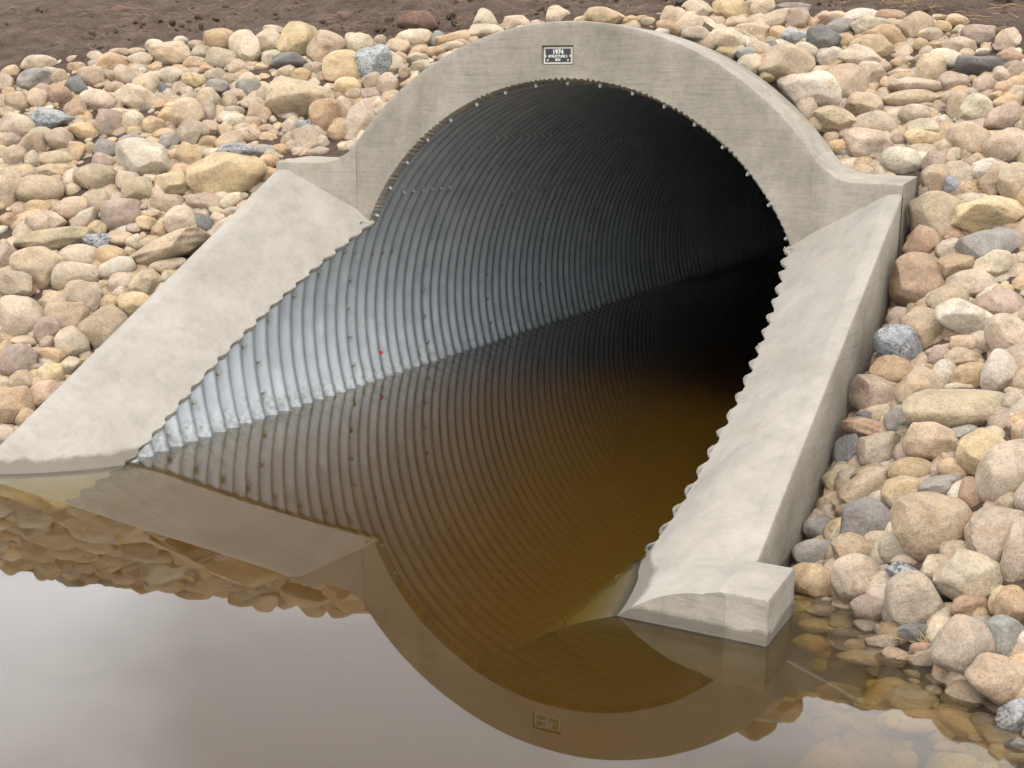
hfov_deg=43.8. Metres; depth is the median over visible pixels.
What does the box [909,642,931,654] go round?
stone
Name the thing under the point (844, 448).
stone
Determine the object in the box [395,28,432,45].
stone
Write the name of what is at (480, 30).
stone
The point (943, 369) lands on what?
stone
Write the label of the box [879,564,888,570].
stone
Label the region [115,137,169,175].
stone
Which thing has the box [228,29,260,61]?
stone
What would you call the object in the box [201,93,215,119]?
stone
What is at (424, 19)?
stone
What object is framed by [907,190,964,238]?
stone
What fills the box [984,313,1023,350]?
stone
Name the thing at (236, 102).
stones
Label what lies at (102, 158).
stone
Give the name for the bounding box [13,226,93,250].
stone
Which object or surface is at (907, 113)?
stone
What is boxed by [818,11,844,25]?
stone
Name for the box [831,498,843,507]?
stone
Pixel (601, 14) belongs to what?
stone
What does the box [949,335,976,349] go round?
stone
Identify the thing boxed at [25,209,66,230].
stone
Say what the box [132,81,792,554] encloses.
culvert pipe
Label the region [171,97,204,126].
stone
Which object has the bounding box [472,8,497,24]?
stone
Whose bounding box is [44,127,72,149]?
stone
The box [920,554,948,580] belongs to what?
stone
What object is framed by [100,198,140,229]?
stone
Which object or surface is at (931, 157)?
stone
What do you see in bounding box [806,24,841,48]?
stone
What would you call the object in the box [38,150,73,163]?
stone
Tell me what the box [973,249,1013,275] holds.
stone
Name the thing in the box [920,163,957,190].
stone
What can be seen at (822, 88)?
stone
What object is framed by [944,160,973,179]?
stone
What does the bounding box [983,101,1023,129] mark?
stone
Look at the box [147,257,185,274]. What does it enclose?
stone
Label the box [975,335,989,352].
stone
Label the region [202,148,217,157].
stone
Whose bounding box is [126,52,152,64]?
stone
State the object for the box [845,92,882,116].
stone
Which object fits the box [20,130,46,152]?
stone
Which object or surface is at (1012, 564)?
stone
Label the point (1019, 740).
stone
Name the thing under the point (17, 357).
stone
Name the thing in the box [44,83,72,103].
stone
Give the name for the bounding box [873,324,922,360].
stone
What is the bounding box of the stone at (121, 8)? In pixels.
[110,5,127,11]
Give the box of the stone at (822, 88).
[777,70,841,106]
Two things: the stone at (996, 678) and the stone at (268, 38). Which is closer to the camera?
the stone at (996, 678)
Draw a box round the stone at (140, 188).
[121,176,153,200]
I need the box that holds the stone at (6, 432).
[0,426,13,444]
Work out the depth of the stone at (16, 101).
12.07 m
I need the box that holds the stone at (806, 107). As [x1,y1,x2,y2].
[795,97,817,119]
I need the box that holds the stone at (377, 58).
[354,44,391,77]
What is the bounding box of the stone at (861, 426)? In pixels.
[841,416,879,436]
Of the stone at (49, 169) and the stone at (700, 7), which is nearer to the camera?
the stone at (49, 169)
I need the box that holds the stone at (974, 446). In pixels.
[956,427,1004,474]
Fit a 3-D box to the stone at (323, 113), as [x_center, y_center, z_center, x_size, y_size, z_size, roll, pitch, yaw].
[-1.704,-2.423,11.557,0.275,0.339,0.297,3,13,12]
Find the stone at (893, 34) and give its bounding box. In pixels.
[862,24,906,44]
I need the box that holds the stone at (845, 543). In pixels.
[831,532,872,559]
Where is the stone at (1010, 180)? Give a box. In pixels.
[997,162,1023,198]
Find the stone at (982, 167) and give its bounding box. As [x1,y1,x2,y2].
[972,158,999,179]
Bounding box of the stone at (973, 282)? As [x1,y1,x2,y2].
[946,268,995,296]
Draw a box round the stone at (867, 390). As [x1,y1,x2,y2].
[848,374,897,409]
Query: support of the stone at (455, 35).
on the ground
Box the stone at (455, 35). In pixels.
[436,30,470,44]
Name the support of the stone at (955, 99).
on the ground
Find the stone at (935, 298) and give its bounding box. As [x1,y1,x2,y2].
[925,281,969,308]
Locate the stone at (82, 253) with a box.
[58,244,96,263]
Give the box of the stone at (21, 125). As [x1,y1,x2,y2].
[0,111,36,136]
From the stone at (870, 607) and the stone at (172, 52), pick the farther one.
the stone at (172, 52)
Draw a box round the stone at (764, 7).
[749,0,775,14]
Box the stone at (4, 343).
[0,340,11,358]
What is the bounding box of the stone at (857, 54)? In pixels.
[838,44,882,64]
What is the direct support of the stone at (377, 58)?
on the ground
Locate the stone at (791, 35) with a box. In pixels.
[781,28,806,42]
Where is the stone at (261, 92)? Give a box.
[256,83,268,99]
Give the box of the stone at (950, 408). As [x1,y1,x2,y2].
[901,389,1004,427]
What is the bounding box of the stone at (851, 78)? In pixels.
[827,63,868,97]
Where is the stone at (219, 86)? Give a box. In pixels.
[205,79,228,93]
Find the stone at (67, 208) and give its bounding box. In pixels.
[51,196,88,219]
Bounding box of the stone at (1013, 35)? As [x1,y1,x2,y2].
[994,27,1021,46]
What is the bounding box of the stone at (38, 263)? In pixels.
[9,246,63,288]
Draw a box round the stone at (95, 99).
[79,89,117,110]
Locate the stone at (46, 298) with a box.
[37,291,65,307]
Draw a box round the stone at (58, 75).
[50,68,68,82]
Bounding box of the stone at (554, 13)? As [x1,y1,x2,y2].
[546,5,569,21]
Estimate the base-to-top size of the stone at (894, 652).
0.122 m
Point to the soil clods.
(380, 29)
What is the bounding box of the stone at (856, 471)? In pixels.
[849,462,882,478]
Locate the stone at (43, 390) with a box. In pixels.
[30,380,61,407]
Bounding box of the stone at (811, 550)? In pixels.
[791,539,831,563]
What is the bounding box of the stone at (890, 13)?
[875,9,905,19]
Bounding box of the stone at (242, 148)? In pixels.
[215,143,253,155]
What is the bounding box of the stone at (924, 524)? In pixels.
[889,491,972,560]
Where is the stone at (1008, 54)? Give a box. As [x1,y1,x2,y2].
[998,48,1023,61]
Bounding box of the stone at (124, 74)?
[113,64,136,83]
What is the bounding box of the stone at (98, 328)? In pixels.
[78,304,127,348]
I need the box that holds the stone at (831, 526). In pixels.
[828,521,836,532]
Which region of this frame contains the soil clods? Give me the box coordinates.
[0,0,1019,88]
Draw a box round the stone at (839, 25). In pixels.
[826,18,854,32]
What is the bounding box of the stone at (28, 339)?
[9,335,37,345]
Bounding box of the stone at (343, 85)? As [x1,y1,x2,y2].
[333,77,360,94]
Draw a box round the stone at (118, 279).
[107,272,132,291]
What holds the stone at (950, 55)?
on the ground
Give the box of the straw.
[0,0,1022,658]
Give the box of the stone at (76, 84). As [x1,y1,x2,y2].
[64,75,87,94]
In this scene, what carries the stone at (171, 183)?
on the ground
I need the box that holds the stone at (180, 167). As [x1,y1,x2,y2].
[170,163,189,174]
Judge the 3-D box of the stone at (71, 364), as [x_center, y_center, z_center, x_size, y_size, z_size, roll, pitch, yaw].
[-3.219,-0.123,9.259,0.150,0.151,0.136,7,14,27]
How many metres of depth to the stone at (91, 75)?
12.34 m
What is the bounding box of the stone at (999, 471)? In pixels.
[974,439,1023,502]
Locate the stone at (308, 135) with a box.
[293,125,319,148]
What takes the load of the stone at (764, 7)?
on the ground
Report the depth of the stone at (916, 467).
6.69 m
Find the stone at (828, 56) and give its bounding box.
[816,46,842,65]
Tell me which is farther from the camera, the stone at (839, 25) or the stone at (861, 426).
the stone at (839, 25)
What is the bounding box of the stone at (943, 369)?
[931,359,956,384]
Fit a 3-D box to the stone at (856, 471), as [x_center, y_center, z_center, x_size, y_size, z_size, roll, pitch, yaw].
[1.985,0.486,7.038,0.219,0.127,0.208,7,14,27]
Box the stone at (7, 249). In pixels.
[0,241,17,267]
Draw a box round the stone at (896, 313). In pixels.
[885,306,906,322]
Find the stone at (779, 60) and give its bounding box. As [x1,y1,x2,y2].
[758,42,815,81]
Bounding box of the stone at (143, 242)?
[137,235,159,249]
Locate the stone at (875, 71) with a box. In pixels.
[858,61,886,82]
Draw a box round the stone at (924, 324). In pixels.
[899,306,943,348]
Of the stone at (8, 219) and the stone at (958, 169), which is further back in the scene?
the stone at (8, 219)
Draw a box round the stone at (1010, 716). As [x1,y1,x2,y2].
[995,698,1023,731]
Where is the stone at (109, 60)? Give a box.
[96,52,128,69]
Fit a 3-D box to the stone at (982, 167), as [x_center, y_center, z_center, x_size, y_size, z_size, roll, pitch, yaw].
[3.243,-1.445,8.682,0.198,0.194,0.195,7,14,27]
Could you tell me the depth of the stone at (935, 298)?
7.78 m
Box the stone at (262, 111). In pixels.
[247,102,271,120]
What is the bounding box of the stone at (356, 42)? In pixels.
[345,32,373,51]
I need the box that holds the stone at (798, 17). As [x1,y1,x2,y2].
[784,8,810,28]
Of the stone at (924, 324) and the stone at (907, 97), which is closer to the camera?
the stone at (924, 324)
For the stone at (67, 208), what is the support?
on the ground
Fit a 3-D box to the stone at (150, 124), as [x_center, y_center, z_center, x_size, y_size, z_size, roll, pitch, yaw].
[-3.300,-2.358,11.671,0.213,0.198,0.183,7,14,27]
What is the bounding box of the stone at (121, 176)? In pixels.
[115,170,138,189]
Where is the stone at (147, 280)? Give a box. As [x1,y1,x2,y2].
[128,268,163,294]
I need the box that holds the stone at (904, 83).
[887,77,942,91]
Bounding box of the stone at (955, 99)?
[946,90,967,117]
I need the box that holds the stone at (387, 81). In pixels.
[376,72,398,93]
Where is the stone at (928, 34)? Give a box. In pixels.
[917,27,943,41]
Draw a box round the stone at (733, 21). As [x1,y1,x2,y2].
[725,16,750,26]
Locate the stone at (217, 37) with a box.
[203,28,233,48]
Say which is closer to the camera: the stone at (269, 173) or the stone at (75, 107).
the stone at (269, 173)
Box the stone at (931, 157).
[920,150,947,169]
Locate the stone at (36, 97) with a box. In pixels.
[26,88,47,106]
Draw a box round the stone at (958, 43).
[942,36,976,51]
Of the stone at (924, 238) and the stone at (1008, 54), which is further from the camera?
the stone at (1008, 54)
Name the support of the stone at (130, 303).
on the ground
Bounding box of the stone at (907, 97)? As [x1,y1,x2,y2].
[882,89,940,105]
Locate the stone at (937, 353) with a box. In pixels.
[927,345,949,363]
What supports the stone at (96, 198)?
on the ground
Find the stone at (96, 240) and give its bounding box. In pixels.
[81,233,111,247]
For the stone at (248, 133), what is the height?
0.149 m
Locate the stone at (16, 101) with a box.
[5,91,29,110]
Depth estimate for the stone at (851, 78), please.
10.01 m
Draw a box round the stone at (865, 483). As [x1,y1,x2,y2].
[838,466,888,503]
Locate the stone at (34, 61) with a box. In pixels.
[20,55,57,69]
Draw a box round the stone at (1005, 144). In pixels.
[982,128,1023,160]
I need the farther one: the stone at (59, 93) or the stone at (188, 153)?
the stone at (59, 93)
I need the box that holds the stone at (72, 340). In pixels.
[54,325,89,356]
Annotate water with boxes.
[0,243,1023,767]
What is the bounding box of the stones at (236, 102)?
[0,0,1023,735]
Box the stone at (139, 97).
[119,83,157,109]
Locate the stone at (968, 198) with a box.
[959,194,982,202]
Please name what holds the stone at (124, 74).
on the ground
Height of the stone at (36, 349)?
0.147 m
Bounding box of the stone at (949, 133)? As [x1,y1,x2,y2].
[945,126,956,142]
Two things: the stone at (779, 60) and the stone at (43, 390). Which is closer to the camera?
the stone at (43, 390)
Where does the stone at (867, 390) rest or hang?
on the ground
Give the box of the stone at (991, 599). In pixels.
[987,585,1003,614]
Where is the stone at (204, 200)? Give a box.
[185,192,221,209]
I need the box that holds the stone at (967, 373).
[949,362,983,386]
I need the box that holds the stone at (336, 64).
[322,49,359,82]
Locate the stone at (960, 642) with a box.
[930,614,994,673]
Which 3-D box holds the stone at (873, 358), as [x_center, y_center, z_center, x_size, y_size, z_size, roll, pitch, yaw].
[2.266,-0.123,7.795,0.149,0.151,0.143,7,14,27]
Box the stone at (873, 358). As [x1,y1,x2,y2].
[869,354,877,368]
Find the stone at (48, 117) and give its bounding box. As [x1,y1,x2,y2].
[30,107,74,127]
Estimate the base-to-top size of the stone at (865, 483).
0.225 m
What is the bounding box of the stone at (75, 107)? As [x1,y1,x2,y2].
[63,99,87,115]
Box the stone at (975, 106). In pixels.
[956,93,994,119]
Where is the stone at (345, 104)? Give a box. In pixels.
[336,96,352,117]
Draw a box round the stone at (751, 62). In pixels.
[737,53,762,74]
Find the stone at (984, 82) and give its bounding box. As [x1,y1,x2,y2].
[972,74,995,91]
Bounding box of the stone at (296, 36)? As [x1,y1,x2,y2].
[275,21,317,54]
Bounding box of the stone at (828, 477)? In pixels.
[822,464,848,490]
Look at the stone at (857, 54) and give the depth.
10.31 m
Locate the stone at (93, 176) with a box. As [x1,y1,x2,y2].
[72,163,116,189]
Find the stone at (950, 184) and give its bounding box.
[942,176,958,193]
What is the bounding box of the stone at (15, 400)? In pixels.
[0,385,36,423]
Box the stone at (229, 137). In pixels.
[214,131,243,146]
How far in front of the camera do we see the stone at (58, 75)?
12.39 m
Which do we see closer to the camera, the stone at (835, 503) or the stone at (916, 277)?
the stone at (835, 503)
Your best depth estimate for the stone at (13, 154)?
11.36 m
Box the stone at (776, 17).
[756,8,789,26]
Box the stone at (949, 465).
[936,457,967,476]
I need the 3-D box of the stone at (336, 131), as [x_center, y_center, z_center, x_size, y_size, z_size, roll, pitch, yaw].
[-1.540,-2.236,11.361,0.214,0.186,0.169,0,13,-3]
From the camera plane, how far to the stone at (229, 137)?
11.34 m
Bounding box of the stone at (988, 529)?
[965,506,1023,562]
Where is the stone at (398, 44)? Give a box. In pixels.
[386,38,411,52]
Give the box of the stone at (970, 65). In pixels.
[955,55,1005,74]
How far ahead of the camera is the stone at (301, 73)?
12.12 m
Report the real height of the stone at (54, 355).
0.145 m
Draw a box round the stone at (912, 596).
[884,570,944,625]
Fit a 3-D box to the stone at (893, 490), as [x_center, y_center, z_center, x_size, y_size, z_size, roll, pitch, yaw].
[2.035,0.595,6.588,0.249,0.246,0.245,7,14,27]
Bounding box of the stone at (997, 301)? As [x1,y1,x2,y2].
[970,289,1023,314]
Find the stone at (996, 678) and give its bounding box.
[965,652,1023,705]
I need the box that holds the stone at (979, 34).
[960,24,996,44]
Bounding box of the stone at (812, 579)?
[790,562,831,595]
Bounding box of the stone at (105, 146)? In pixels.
[93,138,115,156]
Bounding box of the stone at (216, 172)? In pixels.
[185,152,267,193]
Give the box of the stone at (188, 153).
[174,142,203,164]
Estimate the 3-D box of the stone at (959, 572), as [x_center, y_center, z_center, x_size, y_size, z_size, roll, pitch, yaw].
[2.087,0.887,5.794,0.322,0.253,0.262,7,14,27]
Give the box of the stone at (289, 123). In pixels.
[281,115,298,133]
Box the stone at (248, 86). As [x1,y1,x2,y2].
[235,78,260,94]
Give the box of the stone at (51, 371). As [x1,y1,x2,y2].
[36,362,65,381]
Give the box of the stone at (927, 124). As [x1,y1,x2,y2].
[907,118,940,131]
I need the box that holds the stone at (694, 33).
[681,26,708,41]
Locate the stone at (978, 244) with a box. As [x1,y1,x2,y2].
[955,228,1018,259]
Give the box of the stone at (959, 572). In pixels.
[932,548,1002,599]
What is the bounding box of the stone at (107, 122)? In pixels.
[93,109,122,134]
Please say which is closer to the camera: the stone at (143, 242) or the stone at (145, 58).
the stone at (143, 242)
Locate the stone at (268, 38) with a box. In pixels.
[256,28,279,51]
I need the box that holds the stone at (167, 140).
[158,132,179,148]
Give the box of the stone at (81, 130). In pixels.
[67,121,98,138]
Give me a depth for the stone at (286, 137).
11.28 m
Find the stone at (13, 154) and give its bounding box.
[2,144,27,164]
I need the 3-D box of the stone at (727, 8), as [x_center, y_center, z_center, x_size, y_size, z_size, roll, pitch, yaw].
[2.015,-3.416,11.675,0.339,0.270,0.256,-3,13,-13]
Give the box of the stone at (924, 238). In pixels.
[902,224,941,253]
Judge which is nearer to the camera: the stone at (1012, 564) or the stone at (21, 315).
the stone at (1012, 564)
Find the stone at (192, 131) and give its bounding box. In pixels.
[176,119,210,144]
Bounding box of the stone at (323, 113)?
[308,98,339,130]
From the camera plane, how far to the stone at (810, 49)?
10.62 m
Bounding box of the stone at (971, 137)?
[952,121,991,153]
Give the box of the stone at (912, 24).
[894,11,933,38]
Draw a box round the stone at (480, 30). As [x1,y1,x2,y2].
[468,23,503,37]
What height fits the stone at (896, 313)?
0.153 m
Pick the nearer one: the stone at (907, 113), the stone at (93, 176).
the stone at (907, 113)
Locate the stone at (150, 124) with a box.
[141,115,165,132]
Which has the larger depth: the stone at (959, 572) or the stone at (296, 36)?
the stone at (296, 36)
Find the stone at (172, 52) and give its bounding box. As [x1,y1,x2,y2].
[148,41,190,64]
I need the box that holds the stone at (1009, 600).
[994,584,1023,621]
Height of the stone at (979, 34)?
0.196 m
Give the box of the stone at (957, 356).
[943,347,982,365]
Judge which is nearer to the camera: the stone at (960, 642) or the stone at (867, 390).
the stone at (960, 642)
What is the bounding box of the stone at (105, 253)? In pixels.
[95,244,125,263]
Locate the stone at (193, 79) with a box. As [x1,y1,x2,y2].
[181,72,206,86]
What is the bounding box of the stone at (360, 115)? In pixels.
[345,98,374,139]
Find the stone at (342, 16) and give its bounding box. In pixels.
[336,12,349,20]
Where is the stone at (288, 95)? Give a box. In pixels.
[264,77,335,115]
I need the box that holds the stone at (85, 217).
[70,207,98,226]
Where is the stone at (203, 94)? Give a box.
[196,87,221,104]
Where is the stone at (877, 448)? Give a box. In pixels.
[856,431,901,465]
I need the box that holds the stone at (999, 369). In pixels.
[980,348,1017,389]
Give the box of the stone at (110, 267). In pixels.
[99,256,136,279]
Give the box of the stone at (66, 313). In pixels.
[44,301,89,327]
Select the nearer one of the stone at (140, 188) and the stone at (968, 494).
the stone at (968, 494)
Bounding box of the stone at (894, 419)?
[884,404,911,430]
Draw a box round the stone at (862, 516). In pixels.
[840,498,890,535]
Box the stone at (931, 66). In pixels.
[914,53,946,80]
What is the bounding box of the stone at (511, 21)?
[502,15,528,29]
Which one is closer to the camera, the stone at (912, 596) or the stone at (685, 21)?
the stone at (912, 596)
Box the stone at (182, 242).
[129,227,210,264]
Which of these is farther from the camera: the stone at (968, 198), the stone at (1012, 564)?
the stone at (968, 198)
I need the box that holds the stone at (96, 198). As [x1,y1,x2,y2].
[86,188,109,211]
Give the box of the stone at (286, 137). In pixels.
[280,131,292,143]
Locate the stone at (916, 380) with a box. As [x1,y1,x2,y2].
[894,367,944,404]
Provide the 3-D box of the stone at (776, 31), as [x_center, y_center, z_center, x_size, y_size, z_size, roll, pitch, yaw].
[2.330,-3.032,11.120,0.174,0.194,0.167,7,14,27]
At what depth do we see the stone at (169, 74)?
12.24 m
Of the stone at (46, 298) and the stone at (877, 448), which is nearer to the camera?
the stone at (877, 448)
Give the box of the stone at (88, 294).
[64,280,101,311]
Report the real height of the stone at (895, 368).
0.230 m
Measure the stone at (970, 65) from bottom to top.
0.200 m
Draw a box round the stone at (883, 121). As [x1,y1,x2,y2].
[849,110,899,131]
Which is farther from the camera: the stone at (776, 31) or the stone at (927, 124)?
the stone at (776, 31)
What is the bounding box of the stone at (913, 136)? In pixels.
[903,128,941,144]
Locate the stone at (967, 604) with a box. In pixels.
[950,594,987,615]
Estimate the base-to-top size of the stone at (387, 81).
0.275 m
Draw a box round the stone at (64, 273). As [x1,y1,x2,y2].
[51,261,99,290]
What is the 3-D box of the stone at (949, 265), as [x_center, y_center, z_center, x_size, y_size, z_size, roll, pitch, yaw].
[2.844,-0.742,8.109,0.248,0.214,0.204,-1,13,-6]
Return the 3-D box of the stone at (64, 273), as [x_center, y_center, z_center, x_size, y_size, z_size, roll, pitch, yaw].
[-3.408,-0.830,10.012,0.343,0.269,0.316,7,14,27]
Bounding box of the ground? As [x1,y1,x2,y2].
[0,0,1023,713]
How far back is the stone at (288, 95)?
11.62 m
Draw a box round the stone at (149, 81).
[131,72,159,93]
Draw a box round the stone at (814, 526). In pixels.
[803,514,832,538]
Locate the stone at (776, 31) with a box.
[768,25,786,38]
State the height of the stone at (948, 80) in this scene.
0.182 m
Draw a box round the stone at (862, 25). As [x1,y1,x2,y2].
[850,17,888,33]
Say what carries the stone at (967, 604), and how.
on the ground
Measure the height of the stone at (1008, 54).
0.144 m
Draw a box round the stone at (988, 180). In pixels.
[976,164,1003,194]
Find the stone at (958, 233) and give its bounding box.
[943,228,965,239]
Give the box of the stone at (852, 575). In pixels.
[830,553,880,604]
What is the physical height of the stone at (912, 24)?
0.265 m
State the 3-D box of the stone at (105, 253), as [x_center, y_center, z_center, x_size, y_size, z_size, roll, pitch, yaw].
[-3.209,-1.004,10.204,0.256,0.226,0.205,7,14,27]
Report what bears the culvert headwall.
on the ground
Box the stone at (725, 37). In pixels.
[708,28,746,47]
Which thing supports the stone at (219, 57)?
on the ground
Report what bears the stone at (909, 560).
on the ground
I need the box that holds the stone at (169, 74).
[156,66,183,83]
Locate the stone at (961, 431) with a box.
[950,424,977,438]
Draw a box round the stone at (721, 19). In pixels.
[711,16,725,23]
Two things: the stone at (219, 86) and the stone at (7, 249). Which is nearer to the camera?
the stone at (7, 249)
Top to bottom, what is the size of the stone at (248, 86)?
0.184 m
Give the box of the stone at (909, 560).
[891,554,917,565]
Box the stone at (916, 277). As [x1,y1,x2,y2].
[888,252,945,306]
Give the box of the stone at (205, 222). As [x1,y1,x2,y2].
[195,213,213,231]
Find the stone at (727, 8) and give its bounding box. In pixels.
[712,0,748,17]
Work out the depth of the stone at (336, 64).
12.06 m
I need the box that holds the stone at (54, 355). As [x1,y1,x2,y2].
[38,347,66,362]
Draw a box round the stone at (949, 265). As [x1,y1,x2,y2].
[936,251,975,279]
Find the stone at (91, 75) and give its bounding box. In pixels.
[77,66,104,85]
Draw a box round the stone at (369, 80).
[361,71,380,87]
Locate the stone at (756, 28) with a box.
[735,22,770,38]
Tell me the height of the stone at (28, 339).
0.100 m
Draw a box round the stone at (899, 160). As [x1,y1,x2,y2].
[880,146,921,173]
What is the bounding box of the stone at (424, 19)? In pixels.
[398,10,437,30]
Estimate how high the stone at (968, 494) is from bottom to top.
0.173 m
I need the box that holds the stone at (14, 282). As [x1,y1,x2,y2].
[0,269,32,296]
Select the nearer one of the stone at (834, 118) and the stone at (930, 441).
the stone at (930, 441)
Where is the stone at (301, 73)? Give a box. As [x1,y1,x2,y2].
[290,67,311,80]
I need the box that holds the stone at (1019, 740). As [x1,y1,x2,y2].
[1012,737,1023,744]
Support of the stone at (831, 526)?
on the ground
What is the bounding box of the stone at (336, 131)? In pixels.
[327,123,346,139]
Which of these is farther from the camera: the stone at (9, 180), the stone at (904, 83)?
the stone at (9, 180)
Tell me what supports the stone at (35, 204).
on the ground
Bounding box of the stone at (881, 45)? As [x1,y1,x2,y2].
[849,34,894,57]
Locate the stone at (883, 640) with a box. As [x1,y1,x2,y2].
[865,633,899,646]
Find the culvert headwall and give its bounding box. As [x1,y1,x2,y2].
[0,21,916,646]
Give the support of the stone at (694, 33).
on the ground
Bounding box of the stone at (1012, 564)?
[1000,516,1023,581]
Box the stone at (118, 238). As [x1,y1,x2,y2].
[108,231,133,245]
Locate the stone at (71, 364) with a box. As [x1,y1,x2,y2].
[60,356,81,374]
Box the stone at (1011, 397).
[1001,388,1023,407]
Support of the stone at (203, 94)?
on the ground
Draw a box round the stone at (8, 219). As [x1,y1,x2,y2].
[0,212,17,226]
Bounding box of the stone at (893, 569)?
[884,561,918,577]
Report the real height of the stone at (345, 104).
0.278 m
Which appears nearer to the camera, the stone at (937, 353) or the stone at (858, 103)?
the stone at (937, 353)
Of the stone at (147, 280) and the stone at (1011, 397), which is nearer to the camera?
the stone at (1011, 397)
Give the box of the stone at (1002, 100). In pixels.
[992,94,1023,106]
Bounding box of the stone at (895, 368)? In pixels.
[868,355,912,382]
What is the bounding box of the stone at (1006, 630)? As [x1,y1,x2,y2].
[985,614,1023,656]
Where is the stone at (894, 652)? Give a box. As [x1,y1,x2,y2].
[881,647,908,659]
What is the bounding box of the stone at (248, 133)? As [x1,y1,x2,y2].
[235,126,260,141]
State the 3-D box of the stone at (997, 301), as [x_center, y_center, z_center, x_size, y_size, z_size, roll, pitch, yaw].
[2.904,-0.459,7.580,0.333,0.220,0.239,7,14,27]
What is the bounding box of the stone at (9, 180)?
[0,169,22,207]
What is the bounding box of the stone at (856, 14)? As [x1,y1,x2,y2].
[843,8,876,20]
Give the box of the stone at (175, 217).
[162,205,196,232]
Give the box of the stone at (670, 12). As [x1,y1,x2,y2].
[660,5,680,21]
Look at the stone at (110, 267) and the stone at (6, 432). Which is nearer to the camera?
the stone at (6, 432)
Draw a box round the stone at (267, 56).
[261,49,280,64]
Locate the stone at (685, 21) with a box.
[675,13,703,33]
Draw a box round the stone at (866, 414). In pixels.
[850,411,871,418]
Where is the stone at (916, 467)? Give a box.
[887,457,932,478]
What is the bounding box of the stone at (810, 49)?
[796,41,818,60]
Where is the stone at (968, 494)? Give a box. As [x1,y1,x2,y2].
[958,476,980,507]
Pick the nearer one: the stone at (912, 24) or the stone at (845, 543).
the stone at (845, 543)
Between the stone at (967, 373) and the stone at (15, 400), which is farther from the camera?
the stone at (15, 400)
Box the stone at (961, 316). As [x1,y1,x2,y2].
[933,298,993,334]
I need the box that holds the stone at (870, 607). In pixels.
[849,594,884,620]
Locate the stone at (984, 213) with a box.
[951,195,1023,233]
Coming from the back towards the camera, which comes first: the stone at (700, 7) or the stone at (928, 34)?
the stone at (700, 7)
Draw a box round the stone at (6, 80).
[0,73,14,91]
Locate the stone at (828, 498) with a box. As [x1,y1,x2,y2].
[815,491,836,507]
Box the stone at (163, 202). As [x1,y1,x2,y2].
[150,193,184,211]
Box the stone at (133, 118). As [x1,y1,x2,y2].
[122,110,144,128]
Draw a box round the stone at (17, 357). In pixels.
[0,343,36,375]
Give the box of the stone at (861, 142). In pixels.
[844,127,893,157]
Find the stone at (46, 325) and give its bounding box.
[33,316,61,342]
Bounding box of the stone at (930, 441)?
[901,421,959,461]
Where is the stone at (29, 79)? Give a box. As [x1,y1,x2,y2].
[16,68,51,90]
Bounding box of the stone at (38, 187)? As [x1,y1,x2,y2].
[15,175,64,201]
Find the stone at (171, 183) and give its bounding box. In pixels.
[153,171,188,194]
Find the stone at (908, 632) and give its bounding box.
[898,622,927,642]
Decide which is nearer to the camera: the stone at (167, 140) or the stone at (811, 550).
the stone at (811, 550)
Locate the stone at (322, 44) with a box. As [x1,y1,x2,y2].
[306,29,345,62]
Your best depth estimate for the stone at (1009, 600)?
5.47 m
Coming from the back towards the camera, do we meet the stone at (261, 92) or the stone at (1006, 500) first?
the stone at (261, 92)
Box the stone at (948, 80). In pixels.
[937,71,969,90]
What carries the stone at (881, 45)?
on the ground
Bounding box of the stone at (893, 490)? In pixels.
[880,475,922,509]
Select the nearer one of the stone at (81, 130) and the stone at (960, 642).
the stone at (960, 642)
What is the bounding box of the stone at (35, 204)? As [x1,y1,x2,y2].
[22,199,51,210]
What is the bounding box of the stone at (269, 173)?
[261,168,275,181]
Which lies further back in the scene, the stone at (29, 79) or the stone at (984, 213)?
the stone at (29, 79)
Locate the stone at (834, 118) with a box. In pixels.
[814,104,856,132]
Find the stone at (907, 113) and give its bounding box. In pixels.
[898,104,930,123]
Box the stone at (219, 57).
[205,47,236,67]
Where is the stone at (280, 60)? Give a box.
[269,52,308,68]
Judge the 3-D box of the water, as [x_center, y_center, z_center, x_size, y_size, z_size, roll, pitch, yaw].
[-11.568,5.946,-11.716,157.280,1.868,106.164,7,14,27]
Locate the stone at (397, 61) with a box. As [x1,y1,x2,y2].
[389,50,405,73]
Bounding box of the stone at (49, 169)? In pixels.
[34,164,58,175]
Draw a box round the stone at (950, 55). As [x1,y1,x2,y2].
[929,48,961,68]
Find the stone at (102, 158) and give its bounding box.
[92,152,115,165]
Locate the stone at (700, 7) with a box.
[681,0,713,16]
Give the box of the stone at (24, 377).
[9,369,32,387]
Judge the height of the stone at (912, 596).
0.291 m
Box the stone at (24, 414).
[15,407,33,425]
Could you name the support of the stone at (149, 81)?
on the ground
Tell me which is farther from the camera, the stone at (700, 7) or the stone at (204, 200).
the stone at (700, 7)
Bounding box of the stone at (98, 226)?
[87,220,107,233]
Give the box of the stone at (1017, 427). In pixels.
[1011,419,1023,439]
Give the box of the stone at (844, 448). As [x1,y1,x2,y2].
[832,433,858,462]
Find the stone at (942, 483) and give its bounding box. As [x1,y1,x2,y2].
[917,474,963,494]
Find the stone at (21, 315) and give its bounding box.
[0,295,43,336]
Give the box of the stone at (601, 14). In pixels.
[581,6,625,23]
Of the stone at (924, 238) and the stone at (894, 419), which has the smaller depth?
the stone at (894, 419)
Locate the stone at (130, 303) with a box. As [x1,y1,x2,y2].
[117,291,149,316]
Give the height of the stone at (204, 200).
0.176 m
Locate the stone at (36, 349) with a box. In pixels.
[32,346,41,359]
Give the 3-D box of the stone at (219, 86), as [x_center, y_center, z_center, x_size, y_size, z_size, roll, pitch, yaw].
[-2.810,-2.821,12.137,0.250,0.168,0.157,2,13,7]
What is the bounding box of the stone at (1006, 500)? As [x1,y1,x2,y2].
[994,492,1013,508]
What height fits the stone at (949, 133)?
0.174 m
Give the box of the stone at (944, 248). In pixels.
[935,237,957,258]

